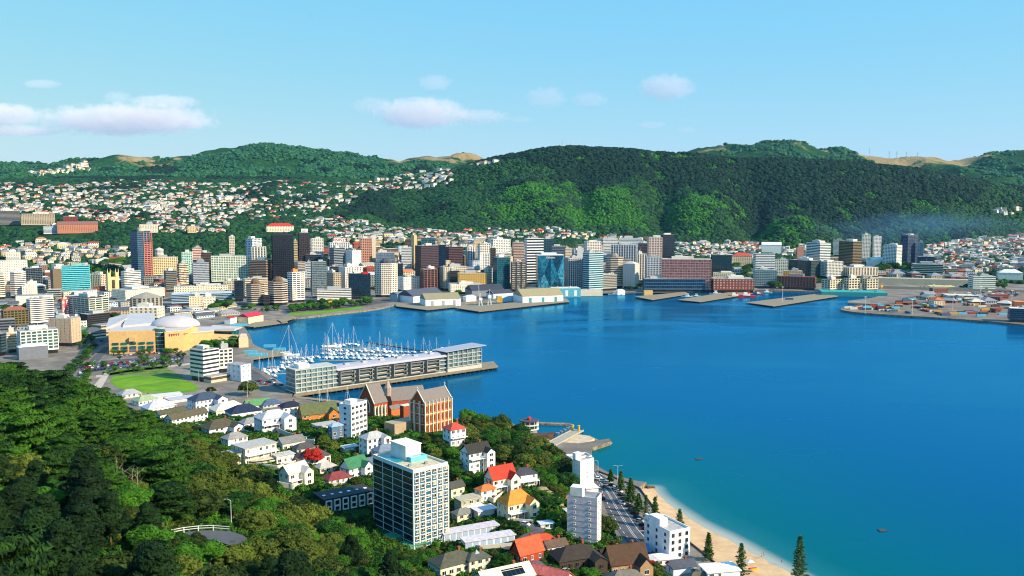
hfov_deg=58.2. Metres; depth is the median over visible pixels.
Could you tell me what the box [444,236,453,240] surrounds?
hillside house
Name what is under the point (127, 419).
cypress tree
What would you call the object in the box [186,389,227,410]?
house
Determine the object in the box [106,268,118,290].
gothic church
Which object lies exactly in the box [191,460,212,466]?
broadleaf tree
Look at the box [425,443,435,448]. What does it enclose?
garden tree
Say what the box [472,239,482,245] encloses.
hillside house
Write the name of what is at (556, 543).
house
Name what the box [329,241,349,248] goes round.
office tower
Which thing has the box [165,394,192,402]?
house
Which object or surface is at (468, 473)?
pohutukawa tree
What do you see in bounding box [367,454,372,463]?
house
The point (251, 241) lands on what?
office tower
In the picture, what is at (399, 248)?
city building
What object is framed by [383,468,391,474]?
side window
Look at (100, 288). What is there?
city building
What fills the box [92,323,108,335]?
city building
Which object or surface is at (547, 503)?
garden tree
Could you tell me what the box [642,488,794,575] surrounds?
beach
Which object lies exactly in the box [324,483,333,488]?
garden tree
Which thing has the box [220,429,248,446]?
house
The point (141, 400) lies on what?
house
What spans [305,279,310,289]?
city building
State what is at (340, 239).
roof sign
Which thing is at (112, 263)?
city building
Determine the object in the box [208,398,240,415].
house
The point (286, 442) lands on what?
house
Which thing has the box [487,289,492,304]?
harbour crane
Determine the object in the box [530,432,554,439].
old hull
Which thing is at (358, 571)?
broadleaf tree
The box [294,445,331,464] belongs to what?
house
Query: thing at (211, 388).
pohutukawa tree
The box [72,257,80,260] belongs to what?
hillside house
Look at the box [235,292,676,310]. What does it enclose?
quay road
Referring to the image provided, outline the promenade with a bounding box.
[600,473,712,570]
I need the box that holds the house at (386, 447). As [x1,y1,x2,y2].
[370,441,390,456]
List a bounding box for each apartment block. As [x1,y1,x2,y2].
[0,333,6,355]
[6,250,20,258]
[6,326,16,352]
[17,324,58,353]
[48,313,80,345]
[139,222,157,233]
[155,248,163,256]
[187,224,195,233]
[229,235,234,254]
[339,398,366,437]
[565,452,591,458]
[567,484,601,542]
[572,451,593,483]
[644,513,689,557]
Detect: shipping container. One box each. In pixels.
[244,350,256,352]
[248,353,261,355]
[264,344,275,346]
[273,348,285,350]
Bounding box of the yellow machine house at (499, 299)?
[497,296,501,302]
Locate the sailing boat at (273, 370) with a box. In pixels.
[270,350,277,371]
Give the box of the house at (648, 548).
[645,543,651,553]
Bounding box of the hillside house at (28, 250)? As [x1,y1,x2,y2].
[24,249,33,252]
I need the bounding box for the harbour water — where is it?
[245,291,1023,575]
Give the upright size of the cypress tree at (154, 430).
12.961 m
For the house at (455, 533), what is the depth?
382.17 m
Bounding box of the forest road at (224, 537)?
[184,530,247,566]
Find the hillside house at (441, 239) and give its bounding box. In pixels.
[438,237,446,243]
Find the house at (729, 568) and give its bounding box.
[698,561,741,575]
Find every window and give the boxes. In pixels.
[352,497,355,506]
[360,495,363,504]
[374,482,382,488]
[374,488,382,494]
[374,494,382,500]
[374,500,382,506]
[374,506,382,512]
[374,512,382,519]
[374,518,382,525]
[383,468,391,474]
[383,474,391,480]
[383,480,391,486]
[383,486,391,492]
[383,492,391,498]
[384,499,392,505]
[384,505,392,511]
[384,511,392,517]
[384,517,392,523]
[384,523,392,529]
[393,472,401,478]
[393,478,401,484]
[393,484,401,490]
[393,490,401,496]
[393,497,402,503]
[393,503,402,509]
[393,509,402,516]
[394,516,402,522]
[394,522,402,528]
[394,528,402,534]
[403,476,411,482]
[403,482,411,488]
[403,488,411,494]
[403,495,411,501]
[403,501,412,508]
[404,508,412,514]
[404,514,412,520]
[404,520,412,527]
[404,526,412,533]
[404,533,412,539]
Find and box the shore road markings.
[594,472,665,570]
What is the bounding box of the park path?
[94,373,108,387]
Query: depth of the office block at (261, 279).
1430.85 m
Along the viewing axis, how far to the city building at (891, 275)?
1780.05 m
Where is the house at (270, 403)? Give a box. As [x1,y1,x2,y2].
[262,398,282,408]
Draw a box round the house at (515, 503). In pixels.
[496,486,538,519]
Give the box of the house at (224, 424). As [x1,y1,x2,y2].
[198,415,243,433]
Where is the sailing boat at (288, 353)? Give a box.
[277,327,298,356]
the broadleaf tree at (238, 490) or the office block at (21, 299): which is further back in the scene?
the office block at (21, 299)
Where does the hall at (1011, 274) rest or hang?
on the city ground at (62, 357)
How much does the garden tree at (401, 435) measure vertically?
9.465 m
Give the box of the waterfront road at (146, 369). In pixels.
[96,363,189,376]
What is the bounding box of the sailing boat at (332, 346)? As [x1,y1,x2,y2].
[322,323,339,347]
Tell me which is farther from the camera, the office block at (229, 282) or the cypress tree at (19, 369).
the office block at (229, 282)
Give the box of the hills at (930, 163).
[0,141,1023,285]
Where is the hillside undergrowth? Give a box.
[2,409,621,575]
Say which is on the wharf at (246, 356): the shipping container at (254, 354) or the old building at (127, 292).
the shipping container at (254, 354)
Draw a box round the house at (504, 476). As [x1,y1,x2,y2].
[483,462,520,493]
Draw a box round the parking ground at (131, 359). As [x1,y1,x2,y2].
[80,354,183,371]
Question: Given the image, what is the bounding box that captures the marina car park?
[235,370,290,393]
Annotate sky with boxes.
[0,0,1023,163]
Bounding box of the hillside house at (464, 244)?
[459,242,467,246]
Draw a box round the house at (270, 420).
[253,406,296,432]
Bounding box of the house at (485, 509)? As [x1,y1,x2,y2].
[470,503,496,517]
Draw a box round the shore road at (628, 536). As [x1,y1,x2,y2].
[594,471,670,575]
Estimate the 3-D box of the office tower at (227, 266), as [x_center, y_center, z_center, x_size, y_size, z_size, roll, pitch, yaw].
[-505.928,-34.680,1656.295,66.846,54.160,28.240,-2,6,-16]
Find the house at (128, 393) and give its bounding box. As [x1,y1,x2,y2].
[117,388,141,398]
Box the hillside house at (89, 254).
[85,252,93,257]
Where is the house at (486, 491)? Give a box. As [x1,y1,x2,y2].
[473,481,497,501]
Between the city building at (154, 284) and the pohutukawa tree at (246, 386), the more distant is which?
the city building at (154, 284)
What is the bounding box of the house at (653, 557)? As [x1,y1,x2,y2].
[648,554,659,561]
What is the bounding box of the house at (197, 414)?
[163,407,208,423]
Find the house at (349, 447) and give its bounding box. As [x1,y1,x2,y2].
[340,443,358,451]
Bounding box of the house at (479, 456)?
[459,439,494,473]
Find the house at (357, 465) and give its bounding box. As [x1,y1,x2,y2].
[338,453,372,476]
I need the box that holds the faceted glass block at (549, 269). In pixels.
[535,252,563,287]
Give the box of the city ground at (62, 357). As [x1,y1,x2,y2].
[0,283,1023,544]
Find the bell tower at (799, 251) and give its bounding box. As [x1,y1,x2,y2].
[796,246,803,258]
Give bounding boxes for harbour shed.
[224,316,236,323]
[237,311,262,323]
[390,291,401,301]
[399,287,442,302]
[419,292,460,305]
[463,295,475,301]
[465,284,503,295]
[486,289,512,298]
[496,295,512,301]
[513,288,562,302]
[549,286,580,297]
[581,289,602,295]
[616,289,624,294]
[643,290,652,295]
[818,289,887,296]
[927,285,954,286]
[929,288,947,292]
[941,293,978,297]
[963,297,978,301]
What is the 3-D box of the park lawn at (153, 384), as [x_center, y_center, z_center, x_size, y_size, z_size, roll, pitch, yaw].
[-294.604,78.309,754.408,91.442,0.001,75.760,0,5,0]
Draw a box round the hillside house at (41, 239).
[36,237,45,242]
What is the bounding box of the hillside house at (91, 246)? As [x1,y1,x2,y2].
[88,244,98,248]
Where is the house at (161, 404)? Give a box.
[140,397,176,410]
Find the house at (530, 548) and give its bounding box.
[508,533,544,562]
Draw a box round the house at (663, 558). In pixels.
[652,552,679,564]
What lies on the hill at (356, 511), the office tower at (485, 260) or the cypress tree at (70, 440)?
the cypress tree at (70, 440)
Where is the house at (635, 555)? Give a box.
[602,539,652,575]
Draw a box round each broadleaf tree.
[36,486,67,501]
[46,476,58,486]
[52,481,66,501]
[86,397,127,423]
[88,548,106,557]
[97,433,115,444]
[112,482,154,496]
[117,489,149,506]
[124,524,176,547]
[148,479,186,495]
[175,532,189,541]
[175,541,202,558]
[188,462,206,473]
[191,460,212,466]
[192,464,217,474]
[198,539,227,566]
[199,437,210,441]
[222,493,248,517]
[227,487,240,493]
[231,491,254,507]
[247,530,271,538]
[248,504,271,511]
[251,497,278,510]
[268,497,283,502]
[270,511,288,530]
[278,523,313,537]
[314,519,344,535]
[314,531,319,539]
[315,571,335,575]
[332,516,345,523]
[335,540,344,555]
[336,554,351,565]
[338,527,352,538]
[349,566,369,575]
[350,527,365,534]
[353,533,370,548]
[361,565,373,575]
[368,555,397,567]
[368,567,379,574]
[398,559,412,570]
[404,556,420,566]
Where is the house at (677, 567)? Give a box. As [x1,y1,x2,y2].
[665,555,697,575]
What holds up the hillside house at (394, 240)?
on the hills at (930, 163)
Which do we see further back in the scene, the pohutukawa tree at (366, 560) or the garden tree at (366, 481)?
the garden tree at (366, 481)
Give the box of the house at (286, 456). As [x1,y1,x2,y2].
[272,450,295,463]
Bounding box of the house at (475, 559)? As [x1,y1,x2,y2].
[466,547,491,572]
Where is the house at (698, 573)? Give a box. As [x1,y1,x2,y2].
[680,571,706,575]
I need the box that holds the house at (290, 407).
[277,399,299,418]
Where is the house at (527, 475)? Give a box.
[515,464,539,485]
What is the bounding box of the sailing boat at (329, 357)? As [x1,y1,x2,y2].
[326,342,332,358]
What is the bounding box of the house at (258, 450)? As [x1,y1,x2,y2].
[221,437,278,464]
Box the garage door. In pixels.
[451,534,455,539]
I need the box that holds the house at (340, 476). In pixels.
[321,470,352,482]
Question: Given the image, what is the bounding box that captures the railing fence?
[171,525,228,531]
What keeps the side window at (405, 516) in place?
in the apartment tower at (410, 492)
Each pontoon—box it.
[320,357,367,360]
[323,350,411,354]
[325,345,365,348]
[367,341,427,351]
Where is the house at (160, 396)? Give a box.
[150,391,182,399]
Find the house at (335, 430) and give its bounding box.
[327,420,343,439]
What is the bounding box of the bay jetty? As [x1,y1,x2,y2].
[550,424,583,445]
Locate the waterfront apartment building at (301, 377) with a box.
[285,343,485,392]
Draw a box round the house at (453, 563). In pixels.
[426,546,468,575]
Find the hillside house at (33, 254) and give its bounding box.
[24,252,36,256]
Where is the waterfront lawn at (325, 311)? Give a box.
[289,306,362,315]
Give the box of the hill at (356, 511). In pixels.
[105,416,614,567]
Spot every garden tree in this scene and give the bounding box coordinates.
[190,432,199,437]
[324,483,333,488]
[327,449,336,453]
[363,479,371,483]
[367,426,376,430]
[370,423,380,427]
[378,419,389,427]
[381,429,390,434]
[393,433,409,439]
[409,432,421,438]
[416,553,430,566]
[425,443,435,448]
[436,443,449,454]
[443,447,459,457]
[446,458,461,467]
[449,466,464,478]
[458,475,472,485]
[459,409,476,417]
[471,471,484,479]
[473,414,491,419]
[475,479,483,485]
[480,426,501,435]
[480,433,501,445]
[494,553,512,565]
[505,437,524,447]
[508,520,520,529]
[511,430,530,437]
[512,423,530,431]
[532,448,542,453]
[532,466,547,474]
[537,473,548,480]
[540,498,554,507]
[545,476,558,484]
[546,467,555,472]
[546,511,559,520]
[549,455,560,461]
[550,461,561,471]
[551,492,560,496]
[553,497,563,504]
[555,472,577,489]
[569,568,581,575]
[580,567,597,575]
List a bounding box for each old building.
[1,306,28,328]
[57,221,97,234]
[111,285,164,299]
[189,292,202,306]
[439,263,466,290]
[457,270,486,283]
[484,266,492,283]
[711,274,754,292]
[713,271,733,276]
[732,252,751,265]
[778,273,815,289]
[783,268,802,275]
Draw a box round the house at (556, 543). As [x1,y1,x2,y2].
[542,535,568,550]
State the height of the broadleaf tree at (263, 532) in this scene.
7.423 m
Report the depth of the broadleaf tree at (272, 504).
319.14 m
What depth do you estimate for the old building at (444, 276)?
1555.94 m
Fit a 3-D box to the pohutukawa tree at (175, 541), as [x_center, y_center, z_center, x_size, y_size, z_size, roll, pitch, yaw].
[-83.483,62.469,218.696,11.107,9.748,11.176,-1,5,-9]
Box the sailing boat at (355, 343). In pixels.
[350,326,359,345]
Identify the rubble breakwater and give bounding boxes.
[539,422,570,425]
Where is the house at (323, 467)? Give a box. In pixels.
[314,461,337,473]
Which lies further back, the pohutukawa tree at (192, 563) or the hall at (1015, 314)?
the hall at (1015, 314)
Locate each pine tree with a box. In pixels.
[0,485,27,529]
[0,496,14,529]
[0,565,9,575]
[12,475,38,509]
[13,505,51,545]
[25,459,53,487]
[33,492,63,524]
[42,516,96,575]
[58,446,118,508]
[60,466,108,513]
[64,486,105,526]
[67,502,106,549]
[67,561,95,575]
[95,492,131,543]
[123,541,150,575]
[127,541,178,575]
[130,501,163,529]
[257,554,278,575]
[263,472,278,492]
[268,549,307,575]
[298,550,315,575]
[335,571,350,575]
[338,535,364,567]
[376,551,407,575]
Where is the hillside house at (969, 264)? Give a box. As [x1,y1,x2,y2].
[963,262,973,266]
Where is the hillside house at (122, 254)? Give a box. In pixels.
[116,252,125,256]
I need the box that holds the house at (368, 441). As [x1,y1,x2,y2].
[358,428,390,454]
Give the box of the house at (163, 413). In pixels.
[154,405,187,417]
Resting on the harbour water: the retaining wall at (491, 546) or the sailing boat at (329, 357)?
the sailing boat at (329, 357)
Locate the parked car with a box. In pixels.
[521,521,530,525]
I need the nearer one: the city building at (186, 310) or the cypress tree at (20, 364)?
the cypress tree at (20, 364)
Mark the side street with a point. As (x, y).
(534, 528)
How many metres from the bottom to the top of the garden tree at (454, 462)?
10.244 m
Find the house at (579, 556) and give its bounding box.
[548,539,607,573]
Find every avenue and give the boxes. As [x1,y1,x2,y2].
[67,335,108,374]
[75,347,108,377]
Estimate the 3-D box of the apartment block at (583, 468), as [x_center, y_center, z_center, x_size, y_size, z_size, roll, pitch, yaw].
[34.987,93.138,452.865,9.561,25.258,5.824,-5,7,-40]
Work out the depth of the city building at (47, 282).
1570.68 m
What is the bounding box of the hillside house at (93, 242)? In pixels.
[88,241,98,243]
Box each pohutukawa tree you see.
[0,453,23,485]
[6,452,51,481]
[87,442,126,467]
[90,550,134,575]
[118,468,139,480]
[122,505,139,528]
[129,478,150,488]
[167,528,184,550]
[173,552,206,574]
[177,423,191,429]
[182,488,227,515]
[183,427,192,432]
[186,437,208,448]
[187,476,210,490]
[187,484,194,493]
[187,562,239,575]
[189,474,213,491]
[189,531,206,544]
[190,443,202,447]
[191,446,208,459]
[192,426,200,431]
[193,468,237,491]
[202,457,228,470]
[204,448,224,460]
[205,387,216,391]
[207,434,219,440]
[207,445,222,450]
[209,442,221,447]
[212,487,233,507]
[213,540,255,565]
[218,456,238,472]
[222,450,240,460]
[227,559,262,574]
[228,567,257,575]
[233,463,261,478]
[235,508,278,531]
[236,477,254,483]
[237,380,258,395]
[237,483,250,493]
[239,470,267,482]
[244,481,275,497]
[247,492,265,505]
[247,533,278,560]
[270,527,316,553]
[273,501,291,511]
[274,492,291,502]
[275,548,312,563]
[276,504,311,521]
[282,519,316,538]
[286,495,313,505]
[299,503,328,526]
[301,448,324,460]
[307,543,326,558]
[312,552,341,563]
[312,557,349,573]
[315,503,333,514]
[315,539,339,555]
[316,435,330,442]
[319,532,344,543]
[322,440,340,449]
[343,523,356,528]
[348,477,363,484]
[350,555,373,566]
[396,550,416,559]
[404,570,423,575]
[416,433,432,443]
[422,569,435,575]
[425,447,443,456]
[430,437,444,445]
[458,415,472,422]
[460,423,479,436]
[460,471,472,477]
[464,434,481,443]
[469,417,488,425]
[475,424,487,431]
[485,419,499,425]
[486,548,499,560]
[492,416,510,423]
[493,444,515,460]
[498,413,511,423]
[498,433,508,442]
[499,422,512,429]
[503,427,515,436]
[508,444,536,460]
[510,452,536,468]
[520,437,536,445]
[527,442,541,448]
[528,433,536,438]
[533,454,554,467]
[535,437,550,445]
[538,479,551,487]
[540,451,552,455]
[541,445,560,454]
[548,483,564,493]
[554,452,567,458]
[556,457,571,472]
[557,468,568,472]
[601,515,618,530]
[652,561,664,575]
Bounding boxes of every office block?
[0,209,20,225]
[0,257,27,279]
[0,318,15,331]
[16,293,53,304]
[21,211,54,225]
[22,284,30,294]
[27,279,37,293]
[43,223,57,234]
[50,266,61,288]
[62,296,69,313]
[63,215,77,220]
[69,292,108,313]
[74,289,96,294]
[80,310,109,327]
[81,320,86,326]
[90,272,105,290]
[129,302,164,319]
[153,255,177,276]
[164,267,176,291]
[201,250,211,276]
[203,292,215,307]
[204,372,229,382]
[223,278,233,295]
[227,362,250,381]
[243,276,267,297]
[246,278,263,305]
[263,293,269,305]
[268,276,287,304]
[305,252,320,261]
[317,286,350,300]
[327,269,340,285]
[329,265,338,271]
[376,249,394,261]
[398,275,419,290]
[448,281,480,293]
[449,267,459,282]
[496,251,510,277]
[552,244,564,257]
[565,246,571,257]
[601,236,617,249]
[619,236,641,252]
[642,275,704,292]
[754,266,776,287]
[775,257,787,275]
[788,257,820,277]
[820,260,842,277]
[821,274,842,289]
[833,239,842,255]
[844,274,859,289]
[862,276,877,289]
[911,261,942,275]
[917,255,934,262]
[968,273,995,288]
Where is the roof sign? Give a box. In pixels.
[332,238,346,241]
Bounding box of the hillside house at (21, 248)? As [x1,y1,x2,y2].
[18,246,26,251]
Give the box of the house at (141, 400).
[132,392,157,405]
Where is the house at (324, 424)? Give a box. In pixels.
[311,420,335,427]
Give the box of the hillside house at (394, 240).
[391,238,398,242]
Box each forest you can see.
[0,145,1023,249]
[0,150,433,177]
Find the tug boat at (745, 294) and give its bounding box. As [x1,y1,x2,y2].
[739,291,755,296]
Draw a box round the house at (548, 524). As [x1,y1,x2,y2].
[536,519,554,528]
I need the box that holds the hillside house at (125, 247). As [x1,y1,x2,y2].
[119,245,127,249]
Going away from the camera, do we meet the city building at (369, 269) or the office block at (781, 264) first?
the city building at (369, 269)
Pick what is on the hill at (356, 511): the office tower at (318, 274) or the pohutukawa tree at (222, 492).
the pohutukawa tree at (222, 492)
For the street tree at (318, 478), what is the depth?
425.26 m
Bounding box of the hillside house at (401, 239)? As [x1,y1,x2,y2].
[399,237,405,242]
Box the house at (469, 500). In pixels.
[453,493,483,509]
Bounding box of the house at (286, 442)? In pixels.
[275,432,305,448]
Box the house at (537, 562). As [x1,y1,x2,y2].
[530,560,543,564]
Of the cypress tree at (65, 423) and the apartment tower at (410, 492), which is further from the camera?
the apartment tower at (410, 492)
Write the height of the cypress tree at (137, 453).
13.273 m
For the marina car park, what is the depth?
771.57 m
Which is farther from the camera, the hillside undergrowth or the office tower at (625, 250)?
the office tower at (625, 250)
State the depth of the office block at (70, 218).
2253.17 m
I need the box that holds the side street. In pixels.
[495,509,545,549]
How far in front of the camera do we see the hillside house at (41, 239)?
1984.39 m
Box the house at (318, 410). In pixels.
[297,400,338,420]
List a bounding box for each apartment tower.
[373,437,448,548]
[647,235,661,256]
[861,233,870,258]
[872,235,881,256]
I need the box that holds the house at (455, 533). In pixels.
[442,520,499,541]
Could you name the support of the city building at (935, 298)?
on the city ground at (62, 357)
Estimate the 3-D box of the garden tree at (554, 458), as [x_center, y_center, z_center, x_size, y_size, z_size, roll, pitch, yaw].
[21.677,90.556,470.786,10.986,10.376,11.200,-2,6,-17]
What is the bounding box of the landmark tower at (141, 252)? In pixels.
[130,227,152,281]
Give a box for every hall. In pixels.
[17,342,47,359]
[130,292,162,306]
[171,290,231,305]
[174,282,227,291]
[266,223,293,231]
[761,242,781,253]
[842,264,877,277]
[866,257,881,266]
[875,276,967,284]
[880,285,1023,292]
[996,269,1022,279]
[1007,306,1023,322]
[1012,300,1023,306]
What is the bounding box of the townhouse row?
[313,483,372,510]
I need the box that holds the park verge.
[102,365,182,377]
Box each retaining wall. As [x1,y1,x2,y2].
[256,460,295,469]
[276,427,306,438]
[277,481,301,488]
[305,439,314,443]
[314,480,346,485]
[448,540,511,548]
[474,489,503,502]
[498,514,532,522]
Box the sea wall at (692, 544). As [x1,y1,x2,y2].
[597,470,714,562]
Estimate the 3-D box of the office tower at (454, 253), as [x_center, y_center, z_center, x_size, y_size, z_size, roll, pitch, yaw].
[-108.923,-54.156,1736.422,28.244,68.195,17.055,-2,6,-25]
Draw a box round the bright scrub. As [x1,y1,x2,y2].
[455,147,1023,282]
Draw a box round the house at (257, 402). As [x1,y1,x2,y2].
[243,397,269,407]
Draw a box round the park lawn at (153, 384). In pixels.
[110,375,198,392]
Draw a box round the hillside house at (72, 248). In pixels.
[69,246,76,250]
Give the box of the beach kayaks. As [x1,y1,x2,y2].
[746,560,758,570]
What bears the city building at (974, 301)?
on the city ground at (62, 357)
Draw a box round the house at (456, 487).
[449,478,465,498]
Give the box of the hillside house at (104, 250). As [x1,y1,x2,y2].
[97,248,106,252]
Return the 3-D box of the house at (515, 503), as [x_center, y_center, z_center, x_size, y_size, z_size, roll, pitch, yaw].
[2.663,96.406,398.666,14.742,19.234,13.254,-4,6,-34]
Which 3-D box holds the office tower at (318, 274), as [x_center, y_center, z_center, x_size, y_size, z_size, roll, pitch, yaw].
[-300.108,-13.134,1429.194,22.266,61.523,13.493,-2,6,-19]
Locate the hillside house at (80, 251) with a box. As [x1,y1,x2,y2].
[77,249,87,253]
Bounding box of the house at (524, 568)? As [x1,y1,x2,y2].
[471,560,535,575]
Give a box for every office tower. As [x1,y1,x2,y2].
[0,272,4,298]
[10,269,25,297]
[22,266,42,283]
[26,296,53,324]
[61,263,90,290]
[121,268,140,287]
[177,260,188,284]
[182,250,192,273]
[192,246,201,261]
[192,258,209,284]
[211,254,249,282]
[234,277,243,301]
[246,236,261,259]
[250,257,271,280]
[251,243,265,259]
[271,232,293,279]
[287,268,304,302]
[293,239,297,260]
[298,231,309,261]
[305,260,310,278]
[310,237,323,256]
[311,260,326,298]
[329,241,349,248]
[329,245,344,265]
[339,263,362,287]
[345,248,360,265]
[348,271,370,299]
[359,236,371,262]
[371,233,375,262]
[374,258,397,296]
[398,262,402,275]
[401,246,411,268]
[411,233,416,268]
[415,243,438,286]
[420,265,437,287]
[421,235,434,244]
[438,242,445,287]
[446,244,462,265]
[465,245,476,266]
[478,241,490,267]
[479,253,489,271]
[488,237,509,252]
[491,246,495,267]
[493,254,509,288]
[511,259,526,291]
[512,240,523,260]
[524,237,543,286]
[543,236,553,251]
[564,255,582,288]
[577,246,583,257]
[582,249,603,289]
[584,240,600,251]
[605,253,622,287]
[611,242,635,261]
[623,261,638,288]
[636,250,646,281]
[638,241,646,253]
[646,255,661,277]
[660,233,674,257]
[661,255,711,292]
[711,252,731,276]
[753,252,774,278]
[806,240,830,260]
[838,239,861,265]
[882,243,901,264]
[901,234,918,265]
[917,240,923,255]
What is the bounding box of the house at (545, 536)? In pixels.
[540,533,555,541]
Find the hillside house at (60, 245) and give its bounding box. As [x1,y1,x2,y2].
[56,242,67,248]
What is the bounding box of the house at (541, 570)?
[532,563,574,575]
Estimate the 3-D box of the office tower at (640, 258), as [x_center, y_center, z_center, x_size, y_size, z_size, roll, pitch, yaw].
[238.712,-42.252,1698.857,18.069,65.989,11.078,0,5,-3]
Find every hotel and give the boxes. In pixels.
[189,344,218,380]
[218,341,232,372]
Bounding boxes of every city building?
[0,301,19,306]
[5,285,10,291]
[5,291,10,296]
[17,324,34,328]
[34,263,48,271]
[37,283,45,291]
[43,279,50,288]
[45,270,49,275]
[47,289,61,297]
[51,264,63,270]
[62,291,73,297]
[63,261,80,264]
[81,327,106,339]
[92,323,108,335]
[93,286,104,290]
[97,291,111,297]
[103,262,121,270]
[104,311,120,316]
[109,301,117,305]
[110,307,129,314]
[115,300,129,306]
[120,265,130,268]
[144,276,157,284]
[150,281,160,286]
[153,278,163,282]
[165,304,182,308]
[166,306,181,312]
[170,311,192,315]
[174,313,192,317]
[178,309,194,311]
[186,307,203,310]
[192,310,214,312]
[192,311,214,318]
[206,307,220,311]
[214,309,239,315]
[294,261,304,269]
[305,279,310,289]
[320,256,328,265]
[324,245,328,255]
[351,242,359,248]
[358,262,373,266]
[363,266,374,271]
[369,272,374,288]
[383,248,398,251]
[395,245,403,254]
[403,269,413,275]
[405,238,417,246]
[469,259,479,269]
[601,249,610,254]
[603,273,616,290]
[732,267,742,272]
[886,274,897,276]
[888,271,905,276]
[891,269,906,274]
[907,271,920,277]
[920,291,935,295]
[920,294,934,299]
[926,273,942,278]
[928,297,945,303]
[928,300,944,304]
[942,298,957,302]
[943,268,957,273]
[946,274,964,278]
[949,295,963,300]
[956,266,971,268]
[962,272,976,275]
[967,299,984,304]
[979,297,997,303]
[983,295,1002,300]
[987,294,1008,298]
[996,300,1010,305]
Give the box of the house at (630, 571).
[602,565,642,575]
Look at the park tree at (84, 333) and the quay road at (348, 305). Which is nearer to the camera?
the park tree at (84, 333)
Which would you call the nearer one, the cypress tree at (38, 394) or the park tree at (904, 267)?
the cypress tree at (38, 394)
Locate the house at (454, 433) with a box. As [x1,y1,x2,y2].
[441,420,467,445]
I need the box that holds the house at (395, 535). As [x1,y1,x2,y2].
[382,532,402,540]
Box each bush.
[0,139,1023,185]
[0,146,1023,283]
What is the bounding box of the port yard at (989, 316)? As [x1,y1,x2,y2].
[848,292,1023,323]
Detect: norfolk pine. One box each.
[606,469,614,481]
[616,470,626,489]
[623,478,637,502]
[632,493,643,512]
[641,495,649,516]
[651,496,659,512]
[675,508,684,523]
[702,532,713,560]
[735,543,750,575]
[790,535,808,575]
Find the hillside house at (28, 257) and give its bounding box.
[22,255,31,259]
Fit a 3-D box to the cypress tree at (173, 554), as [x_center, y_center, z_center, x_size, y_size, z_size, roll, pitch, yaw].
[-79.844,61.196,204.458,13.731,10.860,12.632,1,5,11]
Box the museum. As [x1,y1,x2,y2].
[106,313,248,353]
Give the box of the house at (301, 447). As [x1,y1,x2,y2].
[291,442,315,452]
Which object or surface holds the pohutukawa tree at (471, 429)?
on the hill at (356, 511)
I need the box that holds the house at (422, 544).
[399,541,427,548]
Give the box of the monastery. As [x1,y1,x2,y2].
[358,379,452,434]
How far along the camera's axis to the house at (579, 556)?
354.78 m
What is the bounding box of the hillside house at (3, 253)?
[0,250,8,256]
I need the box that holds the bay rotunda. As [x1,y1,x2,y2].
[519,416,538,432]
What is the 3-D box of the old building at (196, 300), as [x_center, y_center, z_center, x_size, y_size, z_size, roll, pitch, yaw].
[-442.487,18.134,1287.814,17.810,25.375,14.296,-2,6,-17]
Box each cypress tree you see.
[0,363,17,369]
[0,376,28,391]
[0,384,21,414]
[0,401,43,420]
[0,413,11,431]
[0,424,15,453]
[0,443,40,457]
[0,527,61,575]
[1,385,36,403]
[1,412,58,454]
[4,368,26,374]
[5,362,28,370]
[5,371,25,377]
[22,371,36,376]
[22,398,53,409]
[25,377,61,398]
[26,391,45,398]
[29,369,43,374]
[36,431,102,457]
[41,369,74,384]
[41,447,75,481]
[42,403,79,424]
[46,415,88,443]
[48,396,57,404]
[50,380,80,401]
[58,395,103,418]
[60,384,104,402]
[71,377,91,385]
[73,411,118,444]
[93,387,103,396]
[96,456,117,468]
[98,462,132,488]
[99,387,123,403]
[101,435,141,468]
[102,431,131,442]
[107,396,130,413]
[114,416,132,423]
[114,420,146,433]
[120,450,143,469]
[124,447,193,485]
[126,539,185,573]
[128,413,147,428]
[130,431,153,436]
[134,410,160,426]
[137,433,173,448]
[139,416,148,427]
[147,444,192,476]
[148,426,167,431]
[148,427,165,432]
[149,480,196,517]
[162,430,189,447]
[164,432,199,460]
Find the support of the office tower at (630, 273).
on the city ground at (62, 357)
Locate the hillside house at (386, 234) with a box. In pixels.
[383,232,392,236]
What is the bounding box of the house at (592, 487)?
[581,483,599,491]
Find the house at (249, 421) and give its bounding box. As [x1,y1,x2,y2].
[238,415,254,425]
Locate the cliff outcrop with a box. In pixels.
[538,486,549,490]
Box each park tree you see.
[0,304,9,308]
[81,330,88,338]
[90,264,97,270]
[107,264,118,270]
[109,312,119,316]
[113,259,123,263]
[114,266,123,271]
[199,340,211,344]
[207,303,218,307]
[212,339,221,347]
[222,301,231,307]
[226,340,237,345]
[288,306,296,310]
[295,304,303,311]
[304,303,311,310]
[317,298,326,303]
[322,303,329,309]
[339,297,348,305]
[732,262,740,266]
[741,268,749,274]
[766,281,774,288]
[774,282,782,287]
[881,263,891,268]
[892,263,899,268]
[898,265,908,269]
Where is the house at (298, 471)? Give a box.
[278,459,313,486]
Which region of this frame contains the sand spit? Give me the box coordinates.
[565,434,594,442]
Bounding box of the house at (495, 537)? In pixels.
[459,529,515,548]
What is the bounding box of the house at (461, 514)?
[450,507,473,522]
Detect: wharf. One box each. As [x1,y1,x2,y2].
[233,350,287,360]
[244,321,287,328]
[277,316,296,324]
[293,361,497,396]
[295,396,344,405]
[396,303,455,311]
[455,298,569,312]
[635,292,687,299]
[679,292,752,302]
[746,293,837,307]
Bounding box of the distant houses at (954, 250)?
[0,159,1023,263]
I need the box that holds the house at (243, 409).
[224,401,261,416]
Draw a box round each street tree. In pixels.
[68,366,77,373]
[81,372,90,377]
[314,477,323,480]
[425,549,436,556]
[488,559,499,567]
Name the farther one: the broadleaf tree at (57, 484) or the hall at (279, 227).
the hall at (279, 227)

